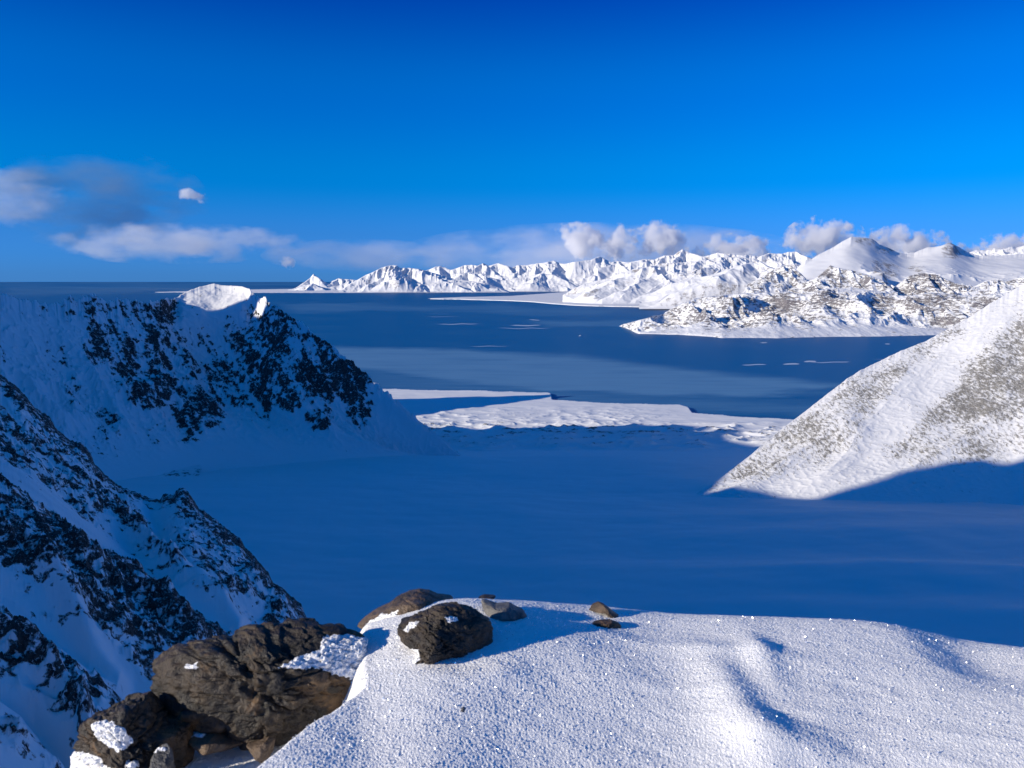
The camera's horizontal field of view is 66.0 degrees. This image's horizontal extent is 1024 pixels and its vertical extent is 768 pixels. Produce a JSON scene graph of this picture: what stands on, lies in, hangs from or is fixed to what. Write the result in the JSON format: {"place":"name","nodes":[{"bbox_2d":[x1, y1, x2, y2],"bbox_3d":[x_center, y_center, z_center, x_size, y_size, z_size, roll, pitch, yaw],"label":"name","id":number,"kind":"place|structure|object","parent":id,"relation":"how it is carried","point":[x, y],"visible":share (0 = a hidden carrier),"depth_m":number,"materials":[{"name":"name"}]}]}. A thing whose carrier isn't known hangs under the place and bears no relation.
{"place":"outdoors","nodes":[
{"label":"outdoors","id":0,"kind":"place"},
{"bbox_2d":[0,374,306,767],"bbox_3d":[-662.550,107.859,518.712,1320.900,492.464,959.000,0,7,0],"label":"mountain slope","id":1,"kind":"structure","parent":0,"point":[110,590],"depth_m":242.99,"materials":[{"name":"white snow"}]},
{"bbox_2d":[157,464,202,475],"bbox_3d":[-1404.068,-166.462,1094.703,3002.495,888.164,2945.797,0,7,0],"label":"mountain","id":2,"kind":"structure","parent":0,"point":[194,470],"depth_m":1749.15,"materials":[{"name":"white snow"}]},
{"bbox_2d":[0,283,460,480],"bbox_3d":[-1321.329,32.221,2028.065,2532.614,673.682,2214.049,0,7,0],"label":"mountain ridge","id":3,"kind":"structure","parent":0,"point":[211,377],"depth_m":2033.47,"materials":[{"name":"white snow"}]},
{"bbox_2d":[161,289,425,292],"bbox_3d":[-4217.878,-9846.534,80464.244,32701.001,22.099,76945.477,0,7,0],"label":"coast","id":4,"kind":"structure","parent":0,"point":[273,291],"depth_m":43783.56},
{"bbox_2d":[339,265,508,292],"bbox_3d":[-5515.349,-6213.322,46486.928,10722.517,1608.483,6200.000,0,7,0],"label":"mountain","id":5,"kind":"structure","parent":0,"point":[392,278],"depth_m":45309.47,"materials":[{"name":"white snow"}]},
{"bbox_2d":[290,257,633,290],"bbox_3d":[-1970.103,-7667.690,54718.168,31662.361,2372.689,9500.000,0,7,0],"label":"mountain","id":6,"kind":"structure","parent":0,"point":[578,273],"depth_m":54299.52,"materials":[{"name":"white snow"}]},
{"bbox_2d":[0,282,935,419],"bbox_3d":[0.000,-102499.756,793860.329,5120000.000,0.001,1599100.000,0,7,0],"label":"sea","id":7,"kind":"structure","parent":0,"point":[414,341],"depth_m":7025.90,"materials":[{"name":"liquid"}]},
{"bbox_2d":[0,0,1023,281],"label":"sky","id":8,"kind":"structure","parent":0,"point":[141,140],"materials":[{"name":"blue"}]},
{"bbox_2d":[453,272,577,291],"bbox_3d":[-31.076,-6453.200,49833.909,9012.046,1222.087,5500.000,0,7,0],"label":"mountain","id":9,"kind":"structure","parent":0,"point":[542,282],"depth_m":48909.55,"materials":[{"name":"white snow"}]},
{"bbox_2d":[428,292,638,306],"bbox_3d":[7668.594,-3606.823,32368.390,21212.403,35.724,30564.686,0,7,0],"label":"coast","id":10,"kind":"structure","parent":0,"point":[552,298],"depth_m":25977.60},
{"bbox_2d":[114,389,1023,646],"bbox_3d":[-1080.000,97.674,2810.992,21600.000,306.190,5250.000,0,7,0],"label":"snowfield","id":11,"kind":"structure","parent":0,"point":[535,496],"depth_m":1191.91,"materials":[{"name":"white snow"}]},
{"bbox_2d":[182,598,1023,767],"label":"snow","id":12,"kind":"structure","parent":0,"point":[621,686],"depth_m":1.53,"materials":[{"name":"white snow"}]},
{"bbox_2d":[70,691,194,767],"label":"rock","id":13,"kind":"object","parent":12,"relation":"on","point":[135,730],"visible":0.95,"depth_m":1.48,"materials":[{"name":"stone"}]},
{"bbox_2d":[149,743,174,767],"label":"rock","id":14,"kind":"object","parent":12,"relation":"on","point":[162,757],"visible":1,"depth_m":1.43,"materials":[{"name":"grey stone"}]},
{"bbox_2d":[188,732,244,754],"bbox_3d":[-0.579,0.698,1.554,0.134,0.039,0.134,0,7,0],"label":"rock","id":15,"kind":"object","parent":12,"relation":"on","point":[204,744],"visible":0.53,"depth_m":1.51,"materials":[{"name":"brown stone"}]},
{"bbox_2d":[150,618,368,750],"bbox_3d":[-0.522,0.611,1.609,0.449,0.236,0.196,0,7,0],"label":"rock","id":16,"kind":"object","parent":12,"relation":"on","point":[285,681],"visible":0.96,"depth_m":1.55,"materials":[{"name":"stone"}]},
{"bbox_2d":[246,736,274,762],"bbox_3d":[-0.483,0.700,1.505,0.054,0.045,0.064,0,7,0],"label":"rock","id":17,"kind":"object","parent":12,"relation":"on","point":[261,751],"visible":1,"depth_m":1.49,"materials":[{"name":"brown stone"}]},
{"bbox_2d":[357,588,452,628],"bbox_3d":[-0.256,0.536,1.893,0.223,0.085,0.188,0,7,0],"label":"rock","id":18,"kind":"object","parent":12,"relation":"on","point":[411,601],"visible":0.69,"depth_m":1.85,"materials":[{"name":"brown stone"}]},
{"bbox_2d":[397,602,492,663],"bbox_3d":[-0.139,0.523,1.638,0.188,0.135,0.155,-5,9,-32],"label":"rock","id":19,"kind":"object","parent":12,"relation":"on","point":[433,634],"visible":0.94,"depth_m":1.59,"materials":[{"name":"stone"}]},
{"bbox_2d":[478,594,495,598],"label":"rock","id":20,"kind":"object","parent":12,"relation":"on","point":[486,596],"visible":0.59,"depth_m":2.01,"materials":[{"name":"stone"}]},
{"bbox_2d":[481,599,526,620],"bbox_3d":[-0.016,0.518,1.774,0.109,0.050,0.088,0,7,0],"label":"rock","id":21,"kind":"object","parent":12,"relation":"on","point":[504,611],"visible":0.83,"depth_m":1.75,"materials":[{"name":"grey stone"}]},
{"bbox_2d":[589,601,617,617],"bbox_3d":[0.230,0.553,1.904,0.086,0.047,0.049,0,7,0],"label":"rock","id":22,"kind":"object","parent":12,"relation":"on","point":[599,607],"visible":0.98,"depth_m":1.90,"materials":[{"name":"brown stone"}]},
{"bbox_2d":[592,619,620,628],"bbox_3d":[0.215,0.559,1.824,0.076,0.029,0.054,0,7,0],"label":"rock","id":23,"kind":"object","parent":12,"relation":"on","point":[608,623],"visible":0.59,"depth_m":1.81,"materials":[{"name":"stone"}]},
{"bbox_2d":[292,599,1023,767],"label":"ice crystals","id":24,"kind":"object","parent":12,"relation":"on","point":[668,687],"visible":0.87,"depth_m":1.55,"materials":[{"name":"white"}]},
{"bbox_2d":[563,257,774,303],"bbox_3d":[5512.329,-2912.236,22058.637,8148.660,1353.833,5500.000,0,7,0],"label":"mountain","id":25,"kind":"structure","parent":0,"point":[629,287],"depth_m":22050.97,"materials":[{"name":"white snow"}]},
{"bbox_2d":[639,262,761,308],"bbox_3d":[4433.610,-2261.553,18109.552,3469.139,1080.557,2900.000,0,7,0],"label":"mountain","id":26,"kind":"structure","parent":0,"point":[737,279],"depth_m":17216.13,"materials":[{"name":"white snow"}]},
{"bbox_2d":[598,249,812,279],"bbox_3d":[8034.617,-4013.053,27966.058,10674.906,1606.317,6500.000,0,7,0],"label":"mountain","id":27,"kind":"structure","parent":0,"point":[795,260],"depth_m":28692.80,"materials":[{"name":"white snow"}]},
{"bbox_2d":[743,265,807,292],"bbox_3d":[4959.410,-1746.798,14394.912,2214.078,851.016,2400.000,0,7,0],"label":"mountain","id":28,"kind":"structure","parent":0,"point":[784,278],"depth_m":14125.30,"materials":[{"name":"white snow"}]},
{"bbox_2d":[620,287,1007,337],"bbox_3d":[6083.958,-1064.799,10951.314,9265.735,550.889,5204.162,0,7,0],"label":"hill","id":29,"kind":"structure","parent":0,"point":[843,312],"depth_m":9784.04,"materials":[{"name":"white snow"}]},
{"bbox_2d":[788,265,897,294],"bbox_3d":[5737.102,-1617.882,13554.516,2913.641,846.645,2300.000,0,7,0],"label":"mountain","id":30,"kind":"structure","parent":0,"point":[830,276],"depth_m":13335.29,"materials":[{"name":"white snow"}]},
{"bbox_2d":[697,284,1023,504],"bbox_3d":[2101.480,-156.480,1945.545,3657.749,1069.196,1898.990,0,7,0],"label":"hill","id":31,"kind":"structure","parent":0,"point":[938,418],"depth_m":1590.03,"materials":[{"name":"white snow"}]},
{"bbox_2d":[796,237,1023,287],"bbox_3d":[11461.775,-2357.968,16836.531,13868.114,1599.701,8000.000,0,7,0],"label":"mountain","id":32,"kind":"structure","parent":0,"point":[947,261],"depth_m":16515.65,"materials":[{"name":"white snow"}]},
{"bbox_2d":[893,273,972,295],"bbox_3d":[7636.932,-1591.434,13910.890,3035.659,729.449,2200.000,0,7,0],"label":"mountain","id":33,"kind":"structure","parent":0,"point":[918,283],"depth_m":13693.85,"materials":[{"name":"white snow"}]},
{"bbox_2d":[905,245,1023,255],"bbox_3d":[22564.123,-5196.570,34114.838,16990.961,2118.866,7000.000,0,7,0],"label":"mountain","id":34,"kind":"structure","parent":0,"point":[1012,250],"depth_m":35125.92,"materials":[{"name":"white snow"}]},
{"bbox_2d":[964,277,1023,295],"bbox_3d":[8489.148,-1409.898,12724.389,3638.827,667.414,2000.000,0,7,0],"label":"mountain","id":35,"kind":"structure","parent":0,"point":[987,287],"depth_m":12617.12,"materials":[{"name":"white snow"}]}
]}

